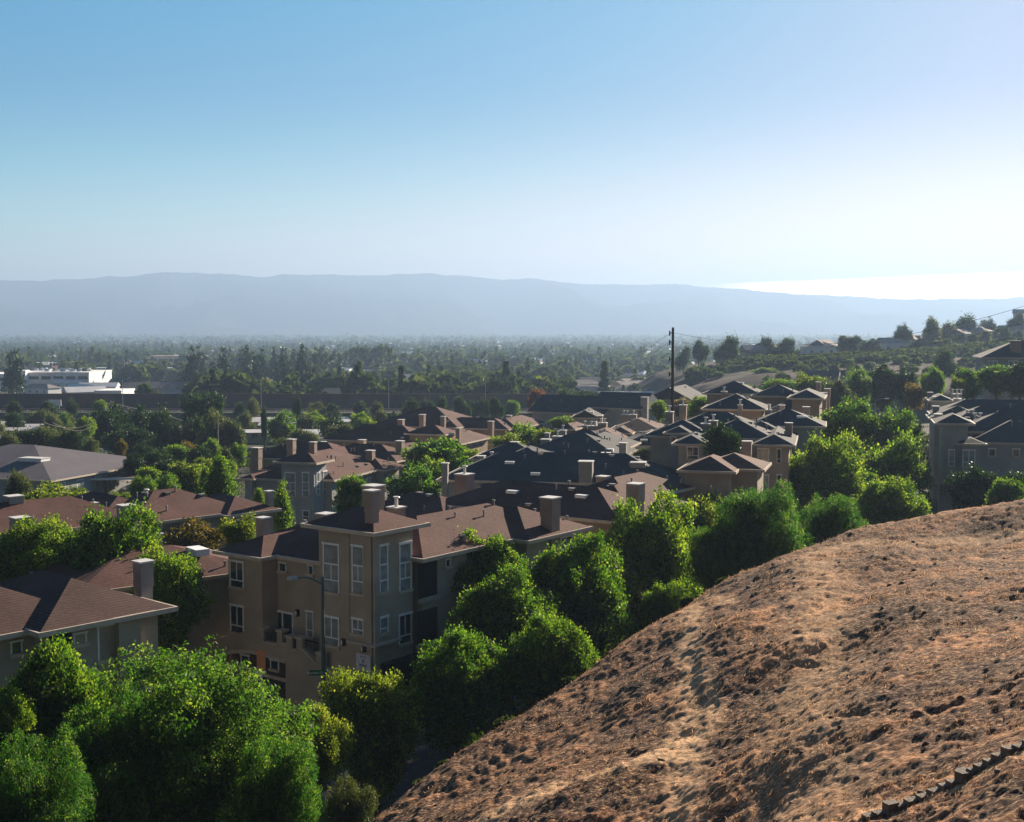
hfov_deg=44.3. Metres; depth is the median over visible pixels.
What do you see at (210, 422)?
eucalyptus tree
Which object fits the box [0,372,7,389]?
commercial building
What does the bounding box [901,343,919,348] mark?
eucalyptus tree
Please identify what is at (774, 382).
broadleaf tree
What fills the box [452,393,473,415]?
eucalyptus tree
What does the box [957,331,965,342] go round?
eucalyptus tree
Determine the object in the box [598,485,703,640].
broadleaf tree
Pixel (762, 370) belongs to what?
broadleaf tree
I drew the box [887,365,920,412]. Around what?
broadleaf tree
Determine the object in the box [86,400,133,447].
broadleaf tree
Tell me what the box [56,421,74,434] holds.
eucalyptus tree
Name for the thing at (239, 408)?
eucalyptus tree
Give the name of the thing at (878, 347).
eucalyptus tree
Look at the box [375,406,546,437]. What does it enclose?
apartment building
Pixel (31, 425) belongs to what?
mobile home
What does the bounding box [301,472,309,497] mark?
window
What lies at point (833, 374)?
house
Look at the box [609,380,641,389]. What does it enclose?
house
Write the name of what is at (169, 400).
sound wall
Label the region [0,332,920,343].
distant wood
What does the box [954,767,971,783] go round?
edging block
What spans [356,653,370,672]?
wall sign
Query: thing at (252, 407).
eucalyptus tree
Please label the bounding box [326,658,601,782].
pavement
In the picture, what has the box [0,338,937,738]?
ground
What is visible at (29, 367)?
flag pole
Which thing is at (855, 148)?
sky
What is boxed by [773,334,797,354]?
eucalyptus tree
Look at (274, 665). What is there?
window
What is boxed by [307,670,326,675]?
street sign
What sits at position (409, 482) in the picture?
broadleaf tree
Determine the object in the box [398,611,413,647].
window
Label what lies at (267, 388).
broadleaf tree
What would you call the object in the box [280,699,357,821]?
broadleaf tree
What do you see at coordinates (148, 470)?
broadleaf tree
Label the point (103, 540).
broadleaf tree
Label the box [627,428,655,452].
apartment building
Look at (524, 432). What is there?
broadleaf tree
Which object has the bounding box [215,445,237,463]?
eucalyptus tree
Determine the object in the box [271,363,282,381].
conifer tree
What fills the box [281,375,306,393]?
broadleaf tree
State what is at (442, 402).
eucalyptus tree
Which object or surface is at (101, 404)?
broadleaf tree
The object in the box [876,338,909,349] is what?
house
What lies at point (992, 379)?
broadleaf tree
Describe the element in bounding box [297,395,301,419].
cypress tree
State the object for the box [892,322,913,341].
eucalyptus tree
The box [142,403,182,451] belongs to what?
eucalyptus tree
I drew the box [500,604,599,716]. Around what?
broadleaf tree
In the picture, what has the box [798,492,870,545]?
pepper tree
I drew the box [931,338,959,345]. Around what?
eucalyptus tree
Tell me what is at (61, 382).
house
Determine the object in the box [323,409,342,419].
broadleaf tree
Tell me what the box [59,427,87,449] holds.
broadleaf tree
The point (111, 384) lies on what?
house
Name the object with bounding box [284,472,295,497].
window
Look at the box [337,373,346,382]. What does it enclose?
broadleaf tree
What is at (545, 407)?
house
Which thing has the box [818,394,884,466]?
broadleaf tree
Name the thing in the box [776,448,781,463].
window
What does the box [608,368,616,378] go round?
broadleaf tree
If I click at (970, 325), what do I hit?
eucalyptus tree
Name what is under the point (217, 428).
utility pole
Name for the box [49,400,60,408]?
billboard
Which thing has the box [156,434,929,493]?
garden shrubs
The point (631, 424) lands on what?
apartment building
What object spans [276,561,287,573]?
window
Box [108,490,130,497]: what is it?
broadleaf tree
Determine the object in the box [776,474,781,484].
window
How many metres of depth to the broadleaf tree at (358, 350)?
923.71 m
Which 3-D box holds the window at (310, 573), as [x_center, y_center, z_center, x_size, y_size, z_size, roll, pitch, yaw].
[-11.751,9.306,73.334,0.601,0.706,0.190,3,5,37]
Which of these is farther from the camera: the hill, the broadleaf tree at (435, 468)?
the hill
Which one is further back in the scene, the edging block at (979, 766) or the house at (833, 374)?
the house at (833, 374)
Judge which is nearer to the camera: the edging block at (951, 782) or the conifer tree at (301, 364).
the edging block at (951, 782)
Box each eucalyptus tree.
[0,419,6,434]
[0,430,21,445]
[1,468,36,501]
[5,398,23,414]
[12,425,42,444]
[23,409,46,423]
[26,423,69,447]
[39,400,60,414]
[42,410,63,428]
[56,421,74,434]
[66,397,79,414]
[66,411,76,429]
[78,436,101,452]
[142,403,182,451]
[182,409,205,445]
[193,406,229,449]
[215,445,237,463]
[219,416,246,448]
[232,401,245,417]
[236,409,256,433]
[245,397,260,418]
[287,427,320,441]
[294,412,316,429]
[306,400,327,416]
[325,422,353,437]
[367,400,383,416]
[371,408,386,422]
[400,393,421,413]
[418,396,434,407]
[434,394,451,409]
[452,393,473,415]
[477,396,490,417]
[489,393,505,418]
[632,447,649,460]
[674,343,691,374]
[692,338,709,366]
[710,331,740,363]
[746,365,754,369]
[749,361,762,368]
[759,333,774,354]
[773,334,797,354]
[823,375,858,410]
[845,344,856,351]
[874,344,883,350]
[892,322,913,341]
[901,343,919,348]
[909,338,928,346]
[920,315,942,345]
[927,344,959,395]
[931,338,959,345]
[940,320,957,340]
[949,336,958,342]
[953,311,978,329]
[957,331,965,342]
[977,328,991,341]
[978,315,996,336]
[992,328,1000,338]
[995,324,1013,339]
[1006,310,1023,325]
[1011,330,1023,337]
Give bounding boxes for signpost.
[255,650,265,696]
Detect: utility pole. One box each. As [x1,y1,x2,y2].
[211,420,224,442]
[666,327,678,410]
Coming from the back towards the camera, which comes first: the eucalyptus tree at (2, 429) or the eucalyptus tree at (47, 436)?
the eucalyptus tree at (2, 429)
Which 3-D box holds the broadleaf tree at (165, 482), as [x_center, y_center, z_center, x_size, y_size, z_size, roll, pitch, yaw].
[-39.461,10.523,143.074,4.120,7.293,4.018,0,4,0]
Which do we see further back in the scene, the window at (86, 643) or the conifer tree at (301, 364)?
the conifer tree at (301, 364)
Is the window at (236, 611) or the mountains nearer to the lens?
the window at (236, 611)
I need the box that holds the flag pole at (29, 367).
[25,363,33,384]
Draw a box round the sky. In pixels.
[0,0,1023,299]
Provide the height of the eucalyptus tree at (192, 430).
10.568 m
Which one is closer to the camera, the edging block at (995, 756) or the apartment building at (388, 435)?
the edging block at (995, 756)
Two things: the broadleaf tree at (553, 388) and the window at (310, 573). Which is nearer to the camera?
the window at (310, 573)
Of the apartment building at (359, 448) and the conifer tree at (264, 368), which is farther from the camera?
the conifer tree at (264, 368)
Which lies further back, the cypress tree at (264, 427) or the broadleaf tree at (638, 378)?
the broadleaf tree at (638, 378)
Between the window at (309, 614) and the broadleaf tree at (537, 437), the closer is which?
the window at (309, 614)
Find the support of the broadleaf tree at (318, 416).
on the ground at (268, 446)
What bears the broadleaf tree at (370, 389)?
on the ground at (268, 446)
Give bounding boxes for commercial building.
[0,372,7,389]
[22,370,31,385]
[28,370,111,384]
[94,388,134,393]
[97,367,172,369]
[147,355,207,364]
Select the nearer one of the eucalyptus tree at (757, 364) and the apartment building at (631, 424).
the apartment building at (631, 424)
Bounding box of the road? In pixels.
[310,712,521,821]
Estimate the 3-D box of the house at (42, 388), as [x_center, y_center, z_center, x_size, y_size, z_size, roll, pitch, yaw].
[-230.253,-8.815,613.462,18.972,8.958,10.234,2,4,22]
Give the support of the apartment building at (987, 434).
on the ground at (268, 446)
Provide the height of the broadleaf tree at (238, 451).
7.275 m
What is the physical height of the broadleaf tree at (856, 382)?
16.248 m
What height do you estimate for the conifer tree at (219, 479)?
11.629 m
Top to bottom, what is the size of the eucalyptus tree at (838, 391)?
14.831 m
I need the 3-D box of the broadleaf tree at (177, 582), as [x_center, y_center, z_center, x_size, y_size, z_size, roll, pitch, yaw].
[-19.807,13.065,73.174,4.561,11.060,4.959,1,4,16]
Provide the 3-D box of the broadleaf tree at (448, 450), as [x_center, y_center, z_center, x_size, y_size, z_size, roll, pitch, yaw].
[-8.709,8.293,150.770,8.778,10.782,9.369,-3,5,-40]
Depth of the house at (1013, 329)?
534.35 m
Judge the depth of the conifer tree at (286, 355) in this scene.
792.73 m
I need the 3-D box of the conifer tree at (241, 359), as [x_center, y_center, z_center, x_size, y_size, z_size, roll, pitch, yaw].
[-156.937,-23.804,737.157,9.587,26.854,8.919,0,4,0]
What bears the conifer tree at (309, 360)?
on the ground at (268, 446)
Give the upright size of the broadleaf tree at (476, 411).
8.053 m
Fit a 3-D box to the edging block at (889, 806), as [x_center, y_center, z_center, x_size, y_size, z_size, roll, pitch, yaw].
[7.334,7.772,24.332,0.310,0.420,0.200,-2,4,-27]
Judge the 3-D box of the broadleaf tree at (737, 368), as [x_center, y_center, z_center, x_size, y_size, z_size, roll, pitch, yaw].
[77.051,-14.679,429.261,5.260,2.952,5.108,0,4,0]
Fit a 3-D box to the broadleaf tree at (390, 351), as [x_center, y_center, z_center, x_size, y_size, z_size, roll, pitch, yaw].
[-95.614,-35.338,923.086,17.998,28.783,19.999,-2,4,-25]
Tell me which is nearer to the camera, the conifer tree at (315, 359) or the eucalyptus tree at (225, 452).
the eucalyptus tree at (225, 452)
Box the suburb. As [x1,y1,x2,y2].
[8,340,805,367]
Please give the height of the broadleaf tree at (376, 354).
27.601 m
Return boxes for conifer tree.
[1,351,19,392]
[4,348,26,392]
[169,423,185,445]
[180,344,201,381]
[196,344,203,368]
[197,463,209,493]
[198,354,208,371]
[199,450,241,496]
[217,346,232,373]
[237,348,244,368]
[240,345,253,371]
[242,358,252,379]
[250,354,261,381]
[251,350,260,375]
[252,487,264,503]
[257,347,269,377]
[268,346,277,369]
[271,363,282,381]
[273,478,296,531]
[277,346,287,368]
[279,354,289,375]
[284,347,288,365]
[290,348,297,365]
[294,343,309,373]
[308,351,312,364]
[310,347,321,368]
[318,350,323,368]
[320,346,329,368]
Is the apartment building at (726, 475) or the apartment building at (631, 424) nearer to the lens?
the apartment building at (726, 475)
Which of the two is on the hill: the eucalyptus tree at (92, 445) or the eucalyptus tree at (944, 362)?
the eucalyptus tree at (944, 362)
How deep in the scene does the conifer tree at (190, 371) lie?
579.67 m
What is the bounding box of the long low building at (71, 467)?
[0,444,142,501]
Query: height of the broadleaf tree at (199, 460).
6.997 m
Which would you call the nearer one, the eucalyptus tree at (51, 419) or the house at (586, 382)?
the eucalyptus tree at (51, 419)
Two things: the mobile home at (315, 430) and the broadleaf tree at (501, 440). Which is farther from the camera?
the mobile home at (315, 430)
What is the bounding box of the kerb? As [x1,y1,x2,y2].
[320,704,525,791]
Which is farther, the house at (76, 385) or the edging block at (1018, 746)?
the house at (76, 385)
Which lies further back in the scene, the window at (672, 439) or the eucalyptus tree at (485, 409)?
the eucalyptus tree at (485, 409)
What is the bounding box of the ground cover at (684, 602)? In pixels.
[411,576,727,787]
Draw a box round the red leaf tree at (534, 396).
[526,387,546,413]
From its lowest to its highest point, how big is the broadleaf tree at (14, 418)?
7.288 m
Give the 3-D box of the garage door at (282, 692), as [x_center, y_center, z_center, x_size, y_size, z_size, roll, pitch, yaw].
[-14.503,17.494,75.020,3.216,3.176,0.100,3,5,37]
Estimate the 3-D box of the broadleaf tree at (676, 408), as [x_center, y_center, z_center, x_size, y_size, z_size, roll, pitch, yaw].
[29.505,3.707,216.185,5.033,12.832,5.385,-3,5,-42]
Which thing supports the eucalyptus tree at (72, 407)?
on the ground at (268, 446)
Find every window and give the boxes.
[9,639,25,658]
[72,631,89,648]
[96,624,115,664]
[228,559,244,590]
[228,603,243,633]
[239,653,250,667]
[268,658,279,672]
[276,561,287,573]
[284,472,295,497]
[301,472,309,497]
[301,510,309,519]
[305,610,314,639]
[306,564,314,576]
[316,472,320,495]
[321,541,339,596]
[322,470,327,495]
[325,615,340,649]
[349,616,363,637]
[350,544,363,597]
[379,543,390,595]
[380,614,390,636]
[398,540,413,593]
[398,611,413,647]
[444,558,452,569]
[560,534,572,549]
[669,437,675,442]
[686,446,698,459]
[757,448,769,461]
[763,474,769,490]
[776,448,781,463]
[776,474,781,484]
[947,449,954,466]
[961,449,975,467]
[987,448,996,456]
[988,360,997,368]
[1008,360,1017,367]
[1012,448,1020,457]
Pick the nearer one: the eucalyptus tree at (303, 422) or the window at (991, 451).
the window at (991, 451)
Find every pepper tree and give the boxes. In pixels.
[0,721,97,821]
[50,677,190,821]
[79,634,326,821]
[220,724,329,821]
[683,520,742,593]
[714,478,815,573]
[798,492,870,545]
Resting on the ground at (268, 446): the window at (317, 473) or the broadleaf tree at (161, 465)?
the broadleaf tree at (161, 465)
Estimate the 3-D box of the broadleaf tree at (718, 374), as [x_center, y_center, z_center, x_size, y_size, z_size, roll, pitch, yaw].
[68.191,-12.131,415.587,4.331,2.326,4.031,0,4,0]
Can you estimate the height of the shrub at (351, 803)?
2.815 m
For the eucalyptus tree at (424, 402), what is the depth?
335.07 m
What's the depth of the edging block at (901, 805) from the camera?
24.23 m
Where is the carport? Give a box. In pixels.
[90,473,183,495]
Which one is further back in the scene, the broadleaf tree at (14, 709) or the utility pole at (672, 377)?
the utility pole at (672, 377)
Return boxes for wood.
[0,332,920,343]
[0,338,868,367]
[0,352,704,393]
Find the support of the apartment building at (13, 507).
on the ground at (268, 446)
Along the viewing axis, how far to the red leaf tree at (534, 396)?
299.05 m
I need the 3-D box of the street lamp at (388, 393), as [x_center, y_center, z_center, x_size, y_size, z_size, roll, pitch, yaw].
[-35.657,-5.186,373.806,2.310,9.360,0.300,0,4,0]
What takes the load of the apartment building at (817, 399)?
on the ground at (268, 446)
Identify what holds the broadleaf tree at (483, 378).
on the ground at (268, 446)
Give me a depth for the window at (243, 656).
76.14 m
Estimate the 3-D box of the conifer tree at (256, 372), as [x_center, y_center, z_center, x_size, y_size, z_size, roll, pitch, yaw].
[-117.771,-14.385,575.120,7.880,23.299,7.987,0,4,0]
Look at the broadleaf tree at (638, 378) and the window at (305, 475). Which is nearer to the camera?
the window at (305, 475)
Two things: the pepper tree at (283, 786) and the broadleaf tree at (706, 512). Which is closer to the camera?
the pepper tree at (283, 786)
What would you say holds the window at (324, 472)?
in the apartment building at (312, 476)
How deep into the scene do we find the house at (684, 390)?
226.59 m
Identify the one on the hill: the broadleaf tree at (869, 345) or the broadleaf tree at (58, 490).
the broadleaf tree at (869, 345)
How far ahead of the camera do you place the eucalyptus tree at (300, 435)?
250.05 m
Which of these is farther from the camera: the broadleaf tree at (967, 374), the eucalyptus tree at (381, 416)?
the eucalyptus tree at (381, 416)
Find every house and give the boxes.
[20,384,62,393]
[53,379,81,386]
[61,384,93,393]
[62,386,106,393]
[79,382,120,387]
[123,382,159,393]
[145,381,177,391]
[159,389,181,393]
[161,381,189,389]
[322,388,341,393]
[527,394,609,431]
[570,391,623,424]
[575,380,598,384]
[576,386,598,391]
[579,377,612,381]
[587,392,658,427]
[597,391,653,393]
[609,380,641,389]
[617,378,645,380]
[637,371,645,375]
[640,384,706,423]
[739,345,773,356]
[799,342,836,353]
[804,370,865,387]
[814,340,837,351]
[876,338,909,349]
[945,329,973,342]
[968,326,992,335]
[971,339,1023,399]
[996,325,1023,336]
[1012,309,1023,324]
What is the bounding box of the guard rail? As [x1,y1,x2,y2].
[0,409,527,411]
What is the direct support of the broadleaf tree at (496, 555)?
on the ground at (268, 446)
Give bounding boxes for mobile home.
[3,424,42,426]
[5,427,37,434]
[244,429,275,442]
[251,419,269,428]
[302,429,319,431]
[324,419,350,427]
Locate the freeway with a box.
[0,407,527,411]
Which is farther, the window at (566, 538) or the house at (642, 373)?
the house at (642, 373)
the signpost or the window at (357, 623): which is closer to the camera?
the signpost
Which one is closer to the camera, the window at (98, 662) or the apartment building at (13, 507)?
the window at (98, 662)
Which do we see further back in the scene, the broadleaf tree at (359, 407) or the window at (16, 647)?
the broadleaf tree at (359, 407)
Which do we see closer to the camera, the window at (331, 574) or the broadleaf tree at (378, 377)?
the window at (331, 574)
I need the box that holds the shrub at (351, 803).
[320,771,379,821]
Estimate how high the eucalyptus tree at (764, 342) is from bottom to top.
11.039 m
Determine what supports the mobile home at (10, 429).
on the ground at (268, 446)
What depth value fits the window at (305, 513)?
136.39 m
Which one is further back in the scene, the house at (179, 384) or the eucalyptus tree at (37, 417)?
the house at (179, 384)
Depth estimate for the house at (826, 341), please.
499.20 m
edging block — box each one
[861,812,874,821]
[871,809,885,818]
[882,799,898,815]
[896,801,906,810]
[903,796,918,807]
[915,792,926,802]
[926,787,939,794]
[938,782,949,790]
[945,778,956,788]
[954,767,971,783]
[966,767,977,776]
[973,762,985,772]
[982,757,994,767]
[991,752,1004,761]
[1000,744,1015,756]
[1011,742,1023,751]
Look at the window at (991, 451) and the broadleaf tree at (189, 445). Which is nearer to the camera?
the window at (991, 451)
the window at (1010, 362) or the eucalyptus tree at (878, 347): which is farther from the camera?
the eucalyptus tree at (878, 347)
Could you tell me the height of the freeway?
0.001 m
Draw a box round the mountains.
[0,272,1023,336]
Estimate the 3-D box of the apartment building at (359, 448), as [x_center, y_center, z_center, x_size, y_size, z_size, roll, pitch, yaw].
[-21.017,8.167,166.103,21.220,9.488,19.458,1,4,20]
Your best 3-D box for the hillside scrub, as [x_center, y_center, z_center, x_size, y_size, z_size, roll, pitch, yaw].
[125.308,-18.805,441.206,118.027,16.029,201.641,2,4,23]
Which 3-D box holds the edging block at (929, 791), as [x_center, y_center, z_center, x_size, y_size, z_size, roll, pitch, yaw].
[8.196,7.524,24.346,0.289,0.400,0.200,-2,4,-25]
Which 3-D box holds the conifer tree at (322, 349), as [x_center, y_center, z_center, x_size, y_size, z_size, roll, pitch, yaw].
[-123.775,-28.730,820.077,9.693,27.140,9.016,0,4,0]
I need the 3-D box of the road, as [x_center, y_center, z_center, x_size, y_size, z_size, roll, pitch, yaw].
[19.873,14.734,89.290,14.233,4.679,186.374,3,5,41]
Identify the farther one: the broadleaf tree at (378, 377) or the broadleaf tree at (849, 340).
the broadleaf tree at (378, 377)
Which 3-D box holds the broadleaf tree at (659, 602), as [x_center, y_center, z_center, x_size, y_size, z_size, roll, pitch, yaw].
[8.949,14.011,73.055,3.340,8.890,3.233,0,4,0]
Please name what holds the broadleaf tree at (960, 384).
on the ground at (268, 446)
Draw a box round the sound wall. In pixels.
[0,393,577,406]
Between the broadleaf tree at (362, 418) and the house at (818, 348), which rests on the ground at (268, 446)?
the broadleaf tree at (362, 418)
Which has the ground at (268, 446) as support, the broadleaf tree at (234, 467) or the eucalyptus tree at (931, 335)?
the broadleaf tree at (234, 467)
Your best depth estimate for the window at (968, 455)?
127.16 m
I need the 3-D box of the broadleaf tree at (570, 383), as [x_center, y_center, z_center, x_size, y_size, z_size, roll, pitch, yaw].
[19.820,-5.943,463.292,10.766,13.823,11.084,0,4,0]
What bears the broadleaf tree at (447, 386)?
on the ground at (268, 446)
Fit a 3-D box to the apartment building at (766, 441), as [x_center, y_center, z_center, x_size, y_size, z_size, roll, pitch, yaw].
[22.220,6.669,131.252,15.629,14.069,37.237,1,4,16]
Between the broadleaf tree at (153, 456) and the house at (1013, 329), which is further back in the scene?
the house at (1013, 329)
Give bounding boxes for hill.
[637,335,975,423]
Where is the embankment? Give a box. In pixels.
[0,406,531,424]
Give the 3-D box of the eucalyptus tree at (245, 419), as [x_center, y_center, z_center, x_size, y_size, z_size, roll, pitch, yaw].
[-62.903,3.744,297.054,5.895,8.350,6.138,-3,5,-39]
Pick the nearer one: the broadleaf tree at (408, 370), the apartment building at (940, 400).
the apartment building at (940, 400)
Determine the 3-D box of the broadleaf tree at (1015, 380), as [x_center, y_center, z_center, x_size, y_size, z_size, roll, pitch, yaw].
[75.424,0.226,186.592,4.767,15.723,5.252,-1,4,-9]
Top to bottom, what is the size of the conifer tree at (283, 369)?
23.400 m
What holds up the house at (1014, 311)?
on the hill
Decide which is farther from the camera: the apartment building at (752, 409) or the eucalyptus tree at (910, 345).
the eucalyptus tree at (910, 345)
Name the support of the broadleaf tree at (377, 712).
on the ground at (268, 446)
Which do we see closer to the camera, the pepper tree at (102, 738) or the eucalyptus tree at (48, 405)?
the pepper tree at (102, 738)
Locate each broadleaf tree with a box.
[0,510,72,582]
[0,678,36,767]
[3,411,24,426]
[4,629,116,772]
[23,490,42,499]
[26,478,88,498]
[51,497,173,571]
[58,411,71,426]
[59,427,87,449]
[75,415,97,439]
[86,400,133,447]
[92,399,109,413]
[97,422,159,455]
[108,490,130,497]
[115,437,128,455]
[122,452,145,474]
[125,402,160,430]
[127,474,158,496]
[127,540,217,681]
[130,442,156,456]
[131,465,161,482]
[134,380,161,393]
[141,449,172,467]
[150,459,178,475]
[152,471,181,489]
[153,460,207,493]
[157,515,226,549]
[163,443,188,462]
[178,386,227,435]
[180,439,195,464]
[182,444,213,464]
[194,457,212,470]
[201,437,221,463]
[216,510,255,546]
[227,459,237,476]
[229,442,248,483]
[252,376,278,393]
[259,376,273,386]
[267,408,296,443]
[268,370,274,379]
[277,386,299,393]
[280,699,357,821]
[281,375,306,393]
[303,410,324,428]
[307,384,328,393]
[317,415,346,438]
[317,662,431,821]
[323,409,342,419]
[325,403,339,412]
[330,472,369,512]
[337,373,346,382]
[347,344,370,365]
[349,411,376,427]
[352,400,368,415]
[362,345,387,369]
[366,380,394,393]
[370,374,381,384]
[374,343,395,367]
[379,378,397,387]
[382,460,441,499]
[388,410,400,418]
[396,435,472,472]
[404,366,416,373]
[409,619,516,757]
[413,454,444,492]
[430,378,457,393]
[447,556,563,716]
[449,525,530,601]
[460,447,480,463]
[465,399,482,416]
[476,375,487,382]
[488,432,525,449]
[491,375,514,393]
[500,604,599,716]
[504,399,520,416]
[505,420,546,445]
[506,385,519,393]
[520,383,545,393]
[524,526,639,675]
[530,427,556,446]
[541,371,558,380]
[544,379,574,393]
[547,415,574,430]
[553,388,580,395]
[556,376,580,392]
[578,389,598,395]
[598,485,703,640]
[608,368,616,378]
[626,383,645,390]
[632,374,644,379]
[638,578,685,626]
[649,400,667,422]
[670,396,692,418]
[678,486,735,594]
[687,394,706,417]
[700,421,742,456]
[713,371,723,376]
[730,364,743,371]
[747,367,778,373]
[760,378,795,389]
[789,426,879,526]
[793,371,830,391]
[815,417,834,449]
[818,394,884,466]
[837,334,862,352]
[840,358,854,364]
[843,365,871,405]
[851,473,932,524]
[858,338,878,350]
[861,426,936,501]
[865,361,900,419]
[871,405,928,450]
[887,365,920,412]
[902,381,926,424]
[918,363,946,403]
[940,462,999,508]
[948,375,969,398]
[950,366,985,398]
[966,334,978,342]
[974,363,1010,398]
[975,346,986,352]
[982,477,1023,505]
[999,466,1023,495]
[1001,361,1023,399]
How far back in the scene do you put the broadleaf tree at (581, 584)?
73.87 m
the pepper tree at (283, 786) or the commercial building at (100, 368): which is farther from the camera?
the commercial building at (100, 368)
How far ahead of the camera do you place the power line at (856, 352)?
135.80 m
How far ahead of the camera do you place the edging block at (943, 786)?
24.24 m
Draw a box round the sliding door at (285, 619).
[277,610,293,633]
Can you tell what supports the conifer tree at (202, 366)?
on the ground at (268, 446)
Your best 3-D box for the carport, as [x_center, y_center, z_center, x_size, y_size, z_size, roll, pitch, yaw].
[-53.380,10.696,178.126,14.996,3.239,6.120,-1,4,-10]
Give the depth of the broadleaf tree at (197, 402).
290.08 m
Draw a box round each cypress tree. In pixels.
[260,402,267,449]
[292,398,296,421]
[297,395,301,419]
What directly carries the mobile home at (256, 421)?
on the ground at (268, 446)
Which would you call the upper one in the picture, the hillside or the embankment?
the embankment
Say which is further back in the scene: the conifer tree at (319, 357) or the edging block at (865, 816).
the conifer tree at (319, 357)
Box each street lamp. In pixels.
[287,576,325,709]
[388,378,392,408]
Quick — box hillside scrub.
[683,336,1023,385]
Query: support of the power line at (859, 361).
attached to the utility pole at (672, 377)
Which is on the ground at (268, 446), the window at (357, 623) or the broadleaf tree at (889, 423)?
the broadleaf tree at (889, 423)
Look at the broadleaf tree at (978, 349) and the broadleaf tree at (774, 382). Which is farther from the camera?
the broadleaf tree at (978, 349)
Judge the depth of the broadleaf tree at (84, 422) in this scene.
249.89 m
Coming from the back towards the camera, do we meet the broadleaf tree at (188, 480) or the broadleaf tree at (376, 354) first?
the broadleaf tree at (376, 354)
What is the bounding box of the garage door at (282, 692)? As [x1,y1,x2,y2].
[251,674,285,710]
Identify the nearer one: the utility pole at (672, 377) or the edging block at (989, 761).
the edging block at (989, 761)
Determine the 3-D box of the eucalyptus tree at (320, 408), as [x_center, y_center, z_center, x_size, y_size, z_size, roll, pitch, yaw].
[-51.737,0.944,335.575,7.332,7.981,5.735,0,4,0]
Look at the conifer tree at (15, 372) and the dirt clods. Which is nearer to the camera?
the dirt clods
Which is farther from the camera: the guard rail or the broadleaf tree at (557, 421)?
the guard rail
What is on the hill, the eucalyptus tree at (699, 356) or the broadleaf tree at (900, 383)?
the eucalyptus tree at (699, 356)
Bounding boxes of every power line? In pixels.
[676,306,1022,344]
[677,323,1022,354]
[677,335,1022,362]
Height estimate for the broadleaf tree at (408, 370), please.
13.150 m
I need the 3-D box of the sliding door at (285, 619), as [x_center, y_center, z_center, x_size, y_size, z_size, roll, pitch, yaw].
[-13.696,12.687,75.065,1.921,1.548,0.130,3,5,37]
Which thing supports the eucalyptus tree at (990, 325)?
on the hill
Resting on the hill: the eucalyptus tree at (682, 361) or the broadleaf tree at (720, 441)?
the eucalyptus tree at (682, 361)
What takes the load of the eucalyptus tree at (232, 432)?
on the ground at (268, 446)
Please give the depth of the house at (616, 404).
219.14 m
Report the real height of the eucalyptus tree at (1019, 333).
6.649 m
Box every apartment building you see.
[0,489,148,537]
[0,558,177,811]
[26,533,229,682]
[126,486,281,549]
[212,483,592,728]
[236,438,405,527]
[243,439,415,476]
[321,414,493,453]
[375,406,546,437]
[384,491,451,517]
[435,450,681,497]
[446,465,695,650]
[468,441,549,461]
[537,429,640,454]
[540,425,600,444]
[554,421,583,433]
[581,410,664,434]
[595,427,631,437]
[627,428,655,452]
[643,399,809,528]
[662,399,826,533]
[671,430,705,483]
[676,452,771,582]
[700,387,770,419]
[702,380,830,418]
[925,389,962,467]
[925,392,1023,511]
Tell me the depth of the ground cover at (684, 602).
59.77 m
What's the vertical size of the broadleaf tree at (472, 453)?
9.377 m
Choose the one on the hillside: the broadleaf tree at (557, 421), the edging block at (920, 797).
the edging block at (920, 797)
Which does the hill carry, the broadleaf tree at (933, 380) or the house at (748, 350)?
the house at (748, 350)
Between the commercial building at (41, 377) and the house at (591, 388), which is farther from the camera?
the commercial building at (41, 377)
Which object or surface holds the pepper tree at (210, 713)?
on the ground at (268, 446)
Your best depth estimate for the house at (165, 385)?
557.21 m
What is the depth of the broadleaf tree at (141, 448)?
195.99 m
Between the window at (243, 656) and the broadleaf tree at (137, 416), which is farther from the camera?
the broadleaf tree at (137, 416)
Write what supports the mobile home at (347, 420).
on the ground at (268, 446)
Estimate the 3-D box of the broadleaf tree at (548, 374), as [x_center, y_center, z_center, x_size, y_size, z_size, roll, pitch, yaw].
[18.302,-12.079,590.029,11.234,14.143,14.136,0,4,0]
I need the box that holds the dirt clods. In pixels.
[395,521,1022,821]
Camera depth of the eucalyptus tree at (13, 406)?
335.54 m
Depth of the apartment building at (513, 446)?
134.42 m
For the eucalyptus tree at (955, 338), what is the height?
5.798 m
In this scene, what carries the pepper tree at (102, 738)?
on the ground at (268, 446)
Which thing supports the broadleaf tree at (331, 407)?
on the ground at (268, 446)
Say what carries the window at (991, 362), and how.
in the house at (1009, 353)
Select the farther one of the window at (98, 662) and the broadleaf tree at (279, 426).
the broadleaf tree at (279, 426)
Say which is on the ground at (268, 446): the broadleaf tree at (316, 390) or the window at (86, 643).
the broadleaf tree at (316, 390)
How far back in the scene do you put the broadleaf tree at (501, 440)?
171.64 m
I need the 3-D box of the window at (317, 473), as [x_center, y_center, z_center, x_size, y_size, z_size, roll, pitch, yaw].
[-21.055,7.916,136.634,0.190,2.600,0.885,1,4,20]
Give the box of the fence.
[864,339,993,351]
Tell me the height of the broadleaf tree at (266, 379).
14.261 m
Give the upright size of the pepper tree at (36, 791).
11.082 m
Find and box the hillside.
[372,498,1023,821]

